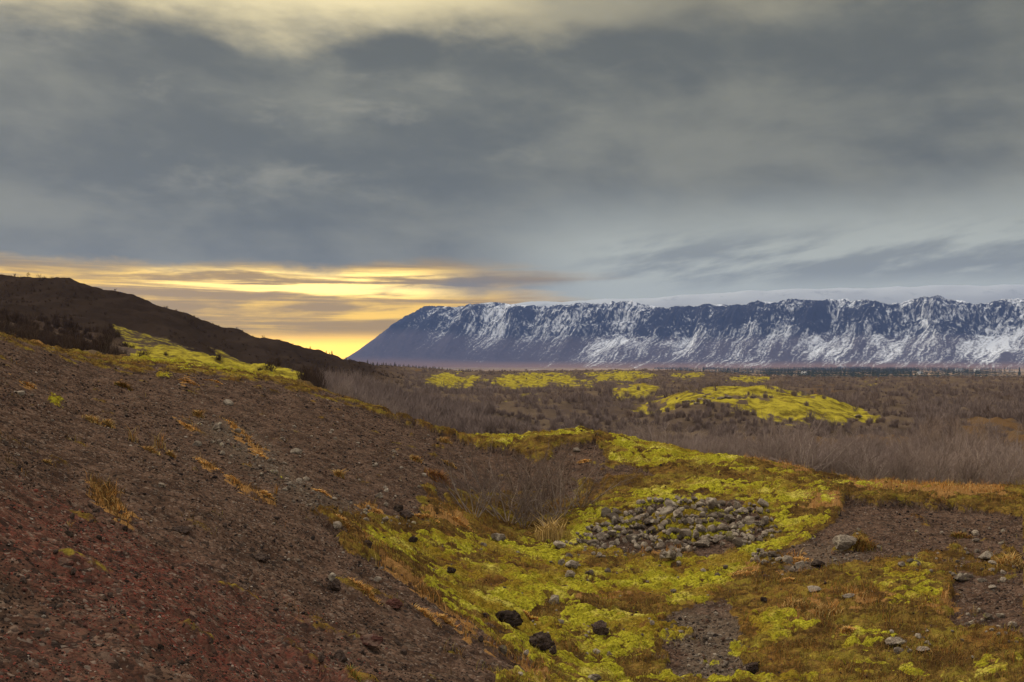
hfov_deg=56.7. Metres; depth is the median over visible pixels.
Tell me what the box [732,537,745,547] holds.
lava stone
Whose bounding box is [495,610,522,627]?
boulder
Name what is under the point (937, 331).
mountain
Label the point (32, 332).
bare shrub
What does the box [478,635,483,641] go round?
field stone
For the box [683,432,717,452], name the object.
bare shrub
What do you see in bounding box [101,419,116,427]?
grass tuft
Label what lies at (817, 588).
boulder
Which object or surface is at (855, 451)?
bare shrub
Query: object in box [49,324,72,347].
bare shrub
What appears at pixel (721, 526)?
lava stone
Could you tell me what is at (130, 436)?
grass tuft
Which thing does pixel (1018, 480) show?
bare shrub
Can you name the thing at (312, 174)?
sky
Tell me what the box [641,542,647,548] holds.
lava stone
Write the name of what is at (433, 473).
grass tuft
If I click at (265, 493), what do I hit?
grass tuft
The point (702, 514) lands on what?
lava stone
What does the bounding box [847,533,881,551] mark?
grass tuft
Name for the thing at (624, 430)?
bare shrub
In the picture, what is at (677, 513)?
lava stone
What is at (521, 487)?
bare shrub
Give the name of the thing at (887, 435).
bare shrub
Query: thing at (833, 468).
bare shrub
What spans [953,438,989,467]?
bare shrub
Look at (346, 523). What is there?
grass tuft
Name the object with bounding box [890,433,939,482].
bare shrub
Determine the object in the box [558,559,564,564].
field stone
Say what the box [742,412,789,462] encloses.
bare shrub
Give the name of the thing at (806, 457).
bare shrub
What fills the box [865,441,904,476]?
bare shrub
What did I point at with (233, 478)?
grass tuft
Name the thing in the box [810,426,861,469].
bare shrub
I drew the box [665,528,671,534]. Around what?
lava stone
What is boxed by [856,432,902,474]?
bare shrub
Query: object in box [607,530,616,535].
lava stone
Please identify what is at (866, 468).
bare shrub
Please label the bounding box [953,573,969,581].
boulder
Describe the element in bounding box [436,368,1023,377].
valley floor
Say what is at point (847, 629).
grass tuft
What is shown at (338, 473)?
grass tuft
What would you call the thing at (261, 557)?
boulder
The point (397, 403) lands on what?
bare shrub
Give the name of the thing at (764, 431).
bare shrub
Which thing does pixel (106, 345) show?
bare shrub
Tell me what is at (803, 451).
bare shrub
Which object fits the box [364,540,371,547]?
field stone
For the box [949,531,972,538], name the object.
grass tuft
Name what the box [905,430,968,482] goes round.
bare shrub
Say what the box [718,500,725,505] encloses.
lava stone
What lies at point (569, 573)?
field stone
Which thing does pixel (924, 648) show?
boulder
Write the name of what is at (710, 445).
bare shrub
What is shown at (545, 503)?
bare shrub
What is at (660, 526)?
lava stone
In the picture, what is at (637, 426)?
bare shrub
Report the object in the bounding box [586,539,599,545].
lava stone
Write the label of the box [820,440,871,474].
bare shrub
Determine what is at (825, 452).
bare shrub
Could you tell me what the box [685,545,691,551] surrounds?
lava stone
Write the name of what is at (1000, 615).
grey stone
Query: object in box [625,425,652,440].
bare shrub
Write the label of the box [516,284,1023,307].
cloud
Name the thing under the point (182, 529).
boulder
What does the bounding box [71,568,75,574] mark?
scoria lump
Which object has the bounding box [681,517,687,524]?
lava stone
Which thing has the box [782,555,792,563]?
field stone
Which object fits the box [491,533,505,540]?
boulder
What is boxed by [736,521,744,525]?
lava stone
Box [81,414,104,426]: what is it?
grass tuft
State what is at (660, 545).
lava stone
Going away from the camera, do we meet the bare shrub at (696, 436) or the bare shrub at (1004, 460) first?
the bare shrub at (1004, 460)
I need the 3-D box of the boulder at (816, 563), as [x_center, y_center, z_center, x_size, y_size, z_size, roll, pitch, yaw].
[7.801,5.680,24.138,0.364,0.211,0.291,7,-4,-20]
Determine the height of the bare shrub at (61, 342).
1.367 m
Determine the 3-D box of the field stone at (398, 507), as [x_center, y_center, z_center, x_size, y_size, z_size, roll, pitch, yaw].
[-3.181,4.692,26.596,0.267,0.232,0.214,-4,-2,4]
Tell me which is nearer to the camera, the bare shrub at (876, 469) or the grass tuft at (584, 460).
the grass tuft at (584, 460)
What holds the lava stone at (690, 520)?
on the ground at (64, 457)
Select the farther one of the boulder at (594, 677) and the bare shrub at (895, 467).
the bare shrub at (895, 467)
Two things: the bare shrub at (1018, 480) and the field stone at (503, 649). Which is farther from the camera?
the bare shrub at (1018, 480)
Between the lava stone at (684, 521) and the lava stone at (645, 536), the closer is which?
the lava stone at (645, 536)
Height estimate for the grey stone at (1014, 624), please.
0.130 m
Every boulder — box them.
[172,525,191,532]
[254,553,270,562]
[290,448,302,453]
[327,578,340,591]
[333,521,341,529]
[333,649,347,661]
[360,634,383,649]
[386,598,402,608]
[399,510,412,519]
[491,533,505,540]
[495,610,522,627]
[529,631,554,650]
[548,595,558,604]
[553,541,565,548]
[565,560,578,568]
[588,674,600,681]
[591,620,606,634]
[694,537,710,546]
[745,662,758,673]
[807,585,820,591]
[811,560,824,566]
[832,535,856,550]
[841,593,854,597]
[885,637,906,646]
[917,646,929,651]
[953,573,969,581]
[979,551,992,558]
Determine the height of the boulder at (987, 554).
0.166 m
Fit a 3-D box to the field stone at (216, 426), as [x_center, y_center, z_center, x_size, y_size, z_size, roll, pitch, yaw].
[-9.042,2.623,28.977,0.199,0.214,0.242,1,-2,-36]
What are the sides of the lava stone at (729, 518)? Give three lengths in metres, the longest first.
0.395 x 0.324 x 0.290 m
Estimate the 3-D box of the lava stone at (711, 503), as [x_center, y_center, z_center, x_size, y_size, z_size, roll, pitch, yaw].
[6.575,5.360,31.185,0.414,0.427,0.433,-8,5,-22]
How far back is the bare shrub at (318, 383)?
51.06 m
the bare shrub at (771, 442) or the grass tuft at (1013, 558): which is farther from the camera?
the bare shrub at (771, 442)
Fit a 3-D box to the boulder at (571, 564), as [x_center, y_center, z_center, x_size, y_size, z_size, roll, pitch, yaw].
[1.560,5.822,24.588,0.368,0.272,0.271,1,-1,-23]
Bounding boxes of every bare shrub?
[0,308,28,333]
[0,316,45,339]
[24,320,51,339]
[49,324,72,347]
[50,324,75,345]
[54,335,81,348]
[56,329,80,348]
[92,322,115,354]
[107,338,122,354]
[312,375,322,387]
[330,373,355,393]
[332,382,362,398]
[359,392,387,404]
[379,397,403,413]
[427,443,512,517]
[439,433,568,523]
[473,451,548,501]
[488,466,552,528]
[496,440,581,512]
[508,439,606,517]
[524,462,575,526]
[543,457,640,507]
[610,419,644,435]
[623,417,662,441]
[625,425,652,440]
[633,418,689,446]
[648,425,682,444]
[672,428,694,449]
[673,435,695,448]
[683,427,705,445]
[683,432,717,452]
[693,434,725,453]
[704,419,753,455]
[711,437,752,456]
[712,428,742,447]
[722,419,809,460]
[731,421,756,453]
[738,415,798,461]
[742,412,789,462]
[744,432,791,455]
[750,419,863,469]
[754,428,801,446]
[765,412,832,465]
[775,426,852,472]
[781,421,818,441]
[782,433,835,472]
[805,429,856,473]
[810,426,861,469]
[819,429,853,471]
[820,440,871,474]
[827,428,915,479]
[828,428,871,477]
[834,437,867,469]
[840,423,893,466]
[841,441,878,476]
[854,442,886,479]
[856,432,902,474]
[857,453,893,479]
[858,427,892,460]
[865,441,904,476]
[865,448,896,477]
[866,426,901,443]
[869,439,940,483]
[880,438,920,481]
[883,453,907,479]
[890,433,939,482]
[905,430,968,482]
[915,440,986,483]
[926,432,989,478]
[937,438,985,481]
[940,412,994,447]
[949,434,1011,484]
[950,444,1022,483]
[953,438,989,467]
[956,427,1023,480]
[958,460,991,484]
[971,458,1005,484]
[973,446,1022,484]
[977,434,1023,483]
[989,422,1023,458]
[993,438,1023,484]
[994,440,1023,478]
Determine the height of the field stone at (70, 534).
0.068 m
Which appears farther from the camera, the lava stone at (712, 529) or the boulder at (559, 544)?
the lava stone at (712, 529)
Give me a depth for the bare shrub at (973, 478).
39.73 m
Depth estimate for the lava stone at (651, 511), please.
31.45 m
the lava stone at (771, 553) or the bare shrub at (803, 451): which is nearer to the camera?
the lava stone at (771, 553)
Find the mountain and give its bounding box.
[347,295,1023,368]
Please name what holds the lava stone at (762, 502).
on the ground at (64, 457)
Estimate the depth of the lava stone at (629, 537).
28.86 m
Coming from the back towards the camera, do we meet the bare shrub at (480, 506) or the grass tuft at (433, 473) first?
the grass tuft at (433, 473)
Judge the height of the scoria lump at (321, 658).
0.078 m
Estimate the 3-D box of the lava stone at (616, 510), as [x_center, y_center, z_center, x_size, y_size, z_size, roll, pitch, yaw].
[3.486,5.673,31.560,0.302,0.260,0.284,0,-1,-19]
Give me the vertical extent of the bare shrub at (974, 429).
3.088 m
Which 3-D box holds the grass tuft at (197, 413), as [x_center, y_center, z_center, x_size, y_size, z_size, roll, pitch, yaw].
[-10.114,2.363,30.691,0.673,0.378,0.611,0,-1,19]
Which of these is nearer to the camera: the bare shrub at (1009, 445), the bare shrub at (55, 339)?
the bare shrub at (1009, 445)
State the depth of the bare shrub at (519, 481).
32.41 m
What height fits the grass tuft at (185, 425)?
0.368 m
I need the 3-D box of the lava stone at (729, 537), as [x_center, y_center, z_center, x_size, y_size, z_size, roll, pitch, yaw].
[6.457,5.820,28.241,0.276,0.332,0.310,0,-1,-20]
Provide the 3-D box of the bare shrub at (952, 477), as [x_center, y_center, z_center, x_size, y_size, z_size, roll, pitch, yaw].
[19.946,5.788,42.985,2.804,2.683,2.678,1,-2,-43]
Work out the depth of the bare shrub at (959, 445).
52.18 m
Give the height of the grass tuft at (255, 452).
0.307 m
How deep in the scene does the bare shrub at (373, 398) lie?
54.56 m
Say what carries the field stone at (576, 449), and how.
on the ground at (64, 457)
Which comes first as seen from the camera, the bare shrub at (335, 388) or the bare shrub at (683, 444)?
the bare shrub at (683, 444)
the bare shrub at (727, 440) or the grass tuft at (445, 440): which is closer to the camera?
the grass tuft at (445, 440)
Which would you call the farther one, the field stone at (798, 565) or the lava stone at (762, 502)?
the lava stone at (762, 502)
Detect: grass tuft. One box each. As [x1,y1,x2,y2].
[22,381,36,388]
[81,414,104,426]
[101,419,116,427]
[108,495,129,521]
[114,380,132,390]
[124,426,137,441]
[141,445,160,455]
[149,427,167,450]
[164,450,176,458]
[176,419,196,430]
[178,378,196,384]
[192,457,222,472]
[193,409,207,418]
[222,417,248,435]
[224,474,244,485]
[251,450,270,462]
[256,489,276,500]
[311,487,331,498]
[332,469,345,479]
[336,514,358,533]
[343,664,363,681]
[348,577,379,604]
[365,504,384,514]
[410,455,423,463]
[411,604,441,627]
[412,511,439,522]
[423,467,453,488]
[435,611,459,627]
[436,436,452,443]
[442,460,456,468]
[442,511,477,534]
[523,609,539,620]
[528,514,569,541]
[576,459,590,463]
[728,569,758,575]
[780,576,794,581]
[780,596,807,608]
[783,556,808,564]
[808,600,843,617]
[836,624,856,635]
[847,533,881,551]
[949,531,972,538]
[992,552,1023,570]
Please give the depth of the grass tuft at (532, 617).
19.19 m
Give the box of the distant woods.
[655,366,1020,377]
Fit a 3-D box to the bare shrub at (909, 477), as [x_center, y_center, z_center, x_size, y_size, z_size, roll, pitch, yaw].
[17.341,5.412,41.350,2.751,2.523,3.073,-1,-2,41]
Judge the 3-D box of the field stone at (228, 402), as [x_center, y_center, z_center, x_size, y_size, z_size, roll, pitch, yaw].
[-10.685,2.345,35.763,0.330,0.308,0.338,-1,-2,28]
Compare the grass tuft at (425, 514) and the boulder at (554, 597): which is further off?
the grass tuft at (425, 514)
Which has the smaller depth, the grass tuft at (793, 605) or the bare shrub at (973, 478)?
the grass tuft at (793, 605)
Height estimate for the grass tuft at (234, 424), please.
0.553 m
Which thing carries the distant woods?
on the valley floor
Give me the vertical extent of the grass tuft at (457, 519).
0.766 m
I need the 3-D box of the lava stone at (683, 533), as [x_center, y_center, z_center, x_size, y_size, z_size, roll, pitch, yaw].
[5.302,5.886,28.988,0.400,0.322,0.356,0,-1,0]
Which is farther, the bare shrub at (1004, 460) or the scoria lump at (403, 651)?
the bare shrub at (1004, 460)
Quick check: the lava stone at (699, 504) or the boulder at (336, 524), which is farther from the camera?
the lava stone at (699, 504)
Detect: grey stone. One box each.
[898,561,904,566]
[915,633,921,638]
[971,530,978,534]
[983,613,992,619]
[996,613,1004,617]
[1008,621,1016,627]
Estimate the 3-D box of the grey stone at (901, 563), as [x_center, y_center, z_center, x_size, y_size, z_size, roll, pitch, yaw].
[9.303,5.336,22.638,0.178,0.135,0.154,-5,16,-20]
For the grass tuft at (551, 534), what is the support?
on the ground at (64, 457)
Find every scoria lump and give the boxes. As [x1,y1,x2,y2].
[20,577,26,582]
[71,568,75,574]
[318,655,324,662]
[400,649,406,655]
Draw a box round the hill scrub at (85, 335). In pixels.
[0,273,404,388]
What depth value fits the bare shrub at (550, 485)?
32.81 m
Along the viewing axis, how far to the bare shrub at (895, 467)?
47.13 m
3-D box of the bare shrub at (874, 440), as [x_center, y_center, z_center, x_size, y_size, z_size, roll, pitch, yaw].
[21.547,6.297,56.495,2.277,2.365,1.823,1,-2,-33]
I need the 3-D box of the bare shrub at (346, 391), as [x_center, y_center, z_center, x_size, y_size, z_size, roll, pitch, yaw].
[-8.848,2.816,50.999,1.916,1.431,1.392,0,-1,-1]
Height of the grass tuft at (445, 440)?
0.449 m
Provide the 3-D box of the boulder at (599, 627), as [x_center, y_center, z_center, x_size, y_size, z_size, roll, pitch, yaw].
[1.734,5.719,18.823,0.322,0.305,0.258,-8,-1,-1]
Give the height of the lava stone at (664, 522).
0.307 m
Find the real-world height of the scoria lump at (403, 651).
0.080 m
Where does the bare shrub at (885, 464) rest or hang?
on the ground at (64, 457)
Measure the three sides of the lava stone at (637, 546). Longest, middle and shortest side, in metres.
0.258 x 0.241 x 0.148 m
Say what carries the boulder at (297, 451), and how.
on the ground at (64, 457)
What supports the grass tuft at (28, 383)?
on the ground at (64, 457)
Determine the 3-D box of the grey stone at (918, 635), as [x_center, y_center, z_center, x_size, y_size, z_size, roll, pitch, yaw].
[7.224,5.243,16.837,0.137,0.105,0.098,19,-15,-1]
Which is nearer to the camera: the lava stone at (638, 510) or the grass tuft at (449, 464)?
the lava stone at (638, 510)
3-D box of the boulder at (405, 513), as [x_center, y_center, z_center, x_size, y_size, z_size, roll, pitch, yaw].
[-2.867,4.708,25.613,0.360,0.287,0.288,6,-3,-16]
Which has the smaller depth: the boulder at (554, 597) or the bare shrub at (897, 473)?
the boulder at (554, 597)
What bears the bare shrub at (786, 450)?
on the ground at (64, 457)
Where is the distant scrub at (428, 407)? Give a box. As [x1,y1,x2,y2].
[317,365,1023,461]
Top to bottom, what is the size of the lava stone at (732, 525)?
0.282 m
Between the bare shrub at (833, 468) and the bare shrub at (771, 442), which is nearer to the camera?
the bare shrub at (833, 468)
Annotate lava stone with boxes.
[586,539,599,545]
[596,532,606,539]
[607,512,618,525]
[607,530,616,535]
[612,508,621,513]
[625,534,637,542]
[634,507,643,514]
[634,522,640,529]
[634,542,640,548]
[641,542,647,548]
[642,533,648,539]
[643,518,655,523]
[645,546,652,551]
[647,506,654,514]
[648,526,655,532]
[656,542,664,549]
[657,524,663,529]
[660,506,673,514]
[661,520,667,528]
[664,549,676,560]
[665,499,678,506]
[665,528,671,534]
[669,527,679,533]
[673,509,682,517]
[673,539,683,547]
[679,529,691,537]
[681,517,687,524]
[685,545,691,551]
[686,517,693,524]
[692,531,699,538]
[695,518,702,523]
[695,525,705,531]
[696,501,705,506]
[700,511,705,516]
[705,497,717,509]
[708,525,715,532]
[712,537,718,542]
[717,523,726,529]
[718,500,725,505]
[724,514,735,522]
[725,531,733,540]
[729,522,736,530]
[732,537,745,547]
[734,501,740,508]
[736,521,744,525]
[744,516,754,524]
[748,534,754,540]
[754,554,759,562]
[756,507,762,513]
[757,498,768,506]
[761,516,768,525]
[768,551,775,556]
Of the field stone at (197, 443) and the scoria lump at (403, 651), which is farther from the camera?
the field stone at (197, 443)
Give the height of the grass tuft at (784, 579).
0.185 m
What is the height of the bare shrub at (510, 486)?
1.970 m
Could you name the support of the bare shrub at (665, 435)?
on the ground at (64, 457)
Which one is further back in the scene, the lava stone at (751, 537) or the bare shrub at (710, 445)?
the bare shrub at (710, 445)
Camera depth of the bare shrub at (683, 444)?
46.12 m
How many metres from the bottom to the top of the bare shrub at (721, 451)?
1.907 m
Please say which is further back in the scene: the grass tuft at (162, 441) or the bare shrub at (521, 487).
the bare shrub at (521, 487)
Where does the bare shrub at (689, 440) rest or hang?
on the ground at (64, 457)
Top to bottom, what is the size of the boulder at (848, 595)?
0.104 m
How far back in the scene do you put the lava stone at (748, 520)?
29.64 m
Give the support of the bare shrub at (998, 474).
on the ground at (64, 457)
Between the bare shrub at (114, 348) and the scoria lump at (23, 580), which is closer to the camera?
the scoria lump at (23, 580)
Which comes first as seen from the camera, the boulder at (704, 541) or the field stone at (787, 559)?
the field stone at (787, 559)
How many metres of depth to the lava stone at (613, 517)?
30.70 m
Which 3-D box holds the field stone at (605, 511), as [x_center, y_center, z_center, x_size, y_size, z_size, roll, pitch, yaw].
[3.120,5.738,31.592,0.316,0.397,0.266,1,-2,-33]
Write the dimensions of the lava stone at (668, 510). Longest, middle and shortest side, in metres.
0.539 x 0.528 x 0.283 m
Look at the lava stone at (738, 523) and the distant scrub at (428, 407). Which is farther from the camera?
the distant scrub at (428, 407)
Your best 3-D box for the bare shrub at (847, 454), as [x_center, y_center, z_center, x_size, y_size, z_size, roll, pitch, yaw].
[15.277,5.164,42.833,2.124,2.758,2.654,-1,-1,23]
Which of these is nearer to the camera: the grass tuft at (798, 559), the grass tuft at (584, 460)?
the grass tuft at (798, 559)
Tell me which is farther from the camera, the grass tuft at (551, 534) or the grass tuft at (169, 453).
the grass tuft at (551, 534)
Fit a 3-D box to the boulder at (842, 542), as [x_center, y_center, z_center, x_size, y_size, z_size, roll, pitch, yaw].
[8.832,5.349,25.109,0.606,0.438,0.484,5,-2,-3]
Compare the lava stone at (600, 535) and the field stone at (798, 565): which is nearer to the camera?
the field stone at (798, 565)
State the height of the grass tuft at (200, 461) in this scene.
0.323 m
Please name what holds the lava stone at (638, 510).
on the ground at (64, 457)
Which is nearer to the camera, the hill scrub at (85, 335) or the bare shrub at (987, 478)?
the bare shrub at (987, 478)
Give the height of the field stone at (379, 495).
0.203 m
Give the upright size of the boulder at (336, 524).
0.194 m
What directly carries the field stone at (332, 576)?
on the boulder at (334, 585)
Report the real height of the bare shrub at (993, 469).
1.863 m
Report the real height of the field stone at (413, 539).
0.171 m
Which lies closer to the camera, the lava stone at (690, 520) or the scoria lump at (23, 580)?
the scoria lump at (23, 580)
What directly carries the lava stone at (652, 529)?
on the ground at (64, 457)
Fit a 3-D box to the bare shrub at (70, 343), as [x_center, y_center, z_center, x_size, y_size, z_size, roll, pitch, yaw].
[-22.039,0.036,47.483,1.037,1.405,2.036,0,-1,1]
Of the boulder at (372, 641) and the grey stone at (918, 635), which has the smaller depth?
the boulder at (372, 641)
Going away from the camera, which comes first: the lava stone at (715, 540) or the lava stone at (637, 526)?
the lava stone at (715, 540)
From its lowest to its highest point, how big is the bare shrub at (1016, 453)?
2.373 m
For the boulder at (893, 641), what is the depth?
16.69 m
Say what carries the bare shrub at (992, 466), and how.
on the ground at (64, 457)
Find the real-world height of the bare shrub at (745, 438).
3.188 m
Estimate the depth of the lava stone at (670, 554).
26.13 m
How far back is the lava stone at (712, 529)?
28.91 m
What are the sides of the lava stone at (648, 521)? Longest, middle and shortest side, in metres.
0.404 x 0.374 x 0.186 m
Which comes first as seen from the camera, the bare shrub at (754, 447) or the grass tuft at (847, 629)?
the grass tuft at (847, 629)
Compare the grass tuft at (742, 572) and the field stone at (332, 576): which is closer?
the field stone at (332, 576)
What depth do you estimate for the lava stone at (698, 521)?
29.60 m
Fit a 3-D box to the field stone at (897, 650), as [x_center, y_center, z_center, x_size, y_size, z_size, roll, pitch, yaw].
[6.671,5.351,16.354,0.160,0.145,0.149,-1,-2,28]
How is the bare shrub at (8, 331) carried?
on the ground at (64, 457)
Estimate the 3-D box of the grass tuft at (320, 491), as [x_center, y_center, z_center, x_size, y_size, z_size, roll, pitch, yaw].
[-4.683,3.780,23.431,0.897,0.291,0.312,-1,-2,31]
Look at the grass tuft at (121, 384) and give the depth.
33.96 m
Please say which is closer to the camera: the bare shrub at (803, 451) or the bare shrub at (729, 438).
the bare shrub at (803, 451)
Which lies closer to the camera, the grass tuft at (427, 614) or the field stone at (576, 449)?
the grass tuft at (427, 614)
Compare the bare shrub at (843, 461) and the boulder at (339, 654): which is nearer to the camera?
the boulder at (339, 654)
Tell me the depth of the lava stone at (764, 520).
29.22 m
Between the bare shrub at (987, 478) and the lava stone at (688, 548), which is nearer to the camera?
the lava stone at (688, 548)
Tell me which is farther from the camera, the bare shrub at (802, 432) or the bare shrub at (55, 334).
the bare shrub at (802, 432)
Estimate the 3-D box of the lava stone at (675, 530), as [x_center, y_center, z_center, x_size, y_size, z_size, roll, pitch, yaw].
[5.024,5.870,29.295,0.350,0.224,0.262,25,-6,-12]
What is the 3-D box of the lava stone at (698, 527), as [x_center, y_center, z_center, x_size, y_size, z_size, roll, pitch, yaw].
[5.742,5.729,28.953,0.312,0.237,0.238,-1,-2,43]
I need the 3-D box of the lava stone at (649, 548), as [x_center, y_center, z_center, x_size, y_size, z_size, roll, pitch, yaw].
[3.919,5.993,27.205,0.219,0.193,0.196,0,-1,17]
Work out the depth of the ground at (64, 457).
20.92 m
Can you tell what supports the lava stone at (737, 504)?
on the ground at (64, 457)
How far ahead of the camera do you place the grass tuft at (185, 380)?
38.54 m
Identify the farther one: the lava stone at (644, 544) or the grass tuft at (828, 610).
the lava stone at (644, 544)
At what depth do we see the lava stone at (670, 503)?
31.89 m
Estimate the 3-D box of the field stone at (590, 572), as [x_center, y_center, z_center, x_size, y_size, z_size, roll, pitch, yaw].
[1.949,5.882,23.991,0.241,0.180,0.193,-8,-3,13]
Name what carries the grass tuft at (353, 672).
on the ground at (64, 457)
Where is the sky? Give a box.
[0,0,1023,358]
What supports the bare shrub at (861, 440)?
on the ground at (64, 457)
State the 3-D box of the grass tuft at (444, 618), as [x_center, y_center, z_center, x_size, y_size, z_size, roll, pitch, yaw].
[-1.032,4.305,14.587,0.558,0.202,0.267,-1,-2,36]
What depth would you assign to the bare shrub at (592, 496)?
33.63 m
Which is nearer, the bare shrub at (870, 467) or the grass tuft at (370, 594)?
the grass tuft at (370, 594)
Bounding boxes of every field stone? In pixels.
[15,391,24,395]
[64,530,73,537]
[193,441,201,446]
[212,423,219,429]
[223,399,233,405]
[328,572,335,581]
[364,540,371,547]
[373,576,381,581]
[375,492,382,497]
[394,504,402,511]
[408,536,417,542]
[447,567,455,572]
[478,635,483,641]
[498,645,506,654]
[549,645,556,654]
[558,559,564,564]
[565,570,574,576]
[573,447,580,451]
[585,569,593,574]
[601,507,610,516]
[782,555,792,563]
[795,561,804,568]
[893,647,903,653]
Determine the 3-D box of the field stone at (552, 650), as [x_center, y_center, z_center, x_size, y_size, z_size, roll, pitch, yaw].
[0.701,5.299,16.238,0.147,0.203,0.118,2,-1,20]
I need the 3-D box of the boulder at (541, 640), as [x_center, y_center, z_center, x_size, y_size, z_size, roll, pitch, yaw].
[0.494,5.261,16.547,0.340,0.358,0.473,1,-2,-35]
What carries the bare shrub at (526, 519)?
on the ground at (64, 457)
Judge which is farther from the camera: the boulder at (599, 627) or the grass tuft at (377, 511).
the grass tuft at (377, 511)
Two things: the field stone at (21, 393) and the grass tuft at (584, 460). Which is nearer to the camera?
the field stone at (21, 393)
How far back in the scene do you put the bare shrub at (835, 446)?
49.17 m
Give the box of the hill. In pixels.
[0,274,388,384]
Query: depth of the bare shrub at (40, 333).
58.27 m
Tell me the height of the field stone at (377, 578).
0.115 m
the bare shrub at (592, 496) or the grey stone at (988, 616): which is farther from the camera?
the bare shrub at (592, 496)
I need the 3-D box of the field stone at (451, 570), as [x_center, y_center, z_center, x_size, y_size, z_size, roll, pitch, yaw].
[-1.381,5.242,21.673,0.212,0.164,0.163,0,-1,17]
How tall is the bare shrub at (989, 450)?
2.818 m
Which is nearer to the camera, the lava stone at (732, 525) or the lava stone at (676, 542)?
the lava stone at (676, 542)
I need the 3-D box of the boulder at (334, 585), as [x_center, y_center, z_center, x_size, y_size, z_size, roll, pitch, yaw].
[-2.558,3.519,13.618,0.205,0.221,0.164,-8,-4,18]
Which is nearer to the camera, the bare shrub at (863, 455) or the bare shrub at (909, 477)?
the bare shrub at (909, 477)
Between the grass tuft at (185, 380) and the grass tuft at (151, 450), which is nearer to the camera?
the grass tuft at (151, 450)
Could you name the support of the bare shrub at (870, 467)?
on the ground at (64, 457)
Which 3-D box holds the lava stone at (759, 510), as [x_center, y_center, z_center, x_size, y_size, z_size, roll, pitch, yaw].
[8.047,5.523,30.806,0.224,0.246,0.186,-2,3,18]
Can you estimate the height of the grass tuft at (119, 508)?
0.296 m
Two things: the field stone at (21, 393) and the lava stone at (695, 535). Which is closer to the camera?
the field stone at (21, 393)
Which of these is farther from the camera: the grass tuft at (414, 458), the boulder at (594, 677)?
the grass tuft at (414, 458)
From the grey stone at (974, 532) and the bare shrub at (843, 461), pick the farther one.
the bare shrub at (843, 461)
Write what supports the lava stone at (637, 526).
on the ground at (64, 457)
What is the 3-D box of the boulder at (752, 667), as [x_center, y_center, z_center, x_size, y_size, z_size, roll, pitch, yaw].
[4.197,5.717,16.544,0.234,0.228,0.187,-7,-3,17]
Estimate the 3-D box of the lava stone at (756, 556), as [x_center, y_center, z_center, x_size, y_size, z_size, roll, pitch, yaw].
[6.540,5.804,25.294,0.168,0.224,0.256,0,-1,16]
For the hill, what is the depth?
159.26 m
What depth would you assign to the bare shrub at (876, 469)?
44.93 m
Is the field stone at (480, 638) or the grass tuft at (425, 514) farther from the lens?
the grass tuft at (425, 514)
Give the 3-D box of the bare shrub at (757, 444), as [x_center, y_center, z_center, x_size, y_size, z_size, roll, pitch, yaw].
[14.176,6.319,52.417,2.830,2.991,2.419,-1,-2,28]
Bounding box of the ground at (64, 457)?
[0,321,1023,681]
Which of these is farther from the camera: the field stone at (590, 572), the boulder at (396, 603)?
the field stone at (590, 572)
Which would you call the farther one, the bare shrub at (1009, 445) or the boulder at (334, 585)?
the bare shrub at (1009, 445)
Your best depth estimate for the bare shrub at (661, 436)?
49.86 m

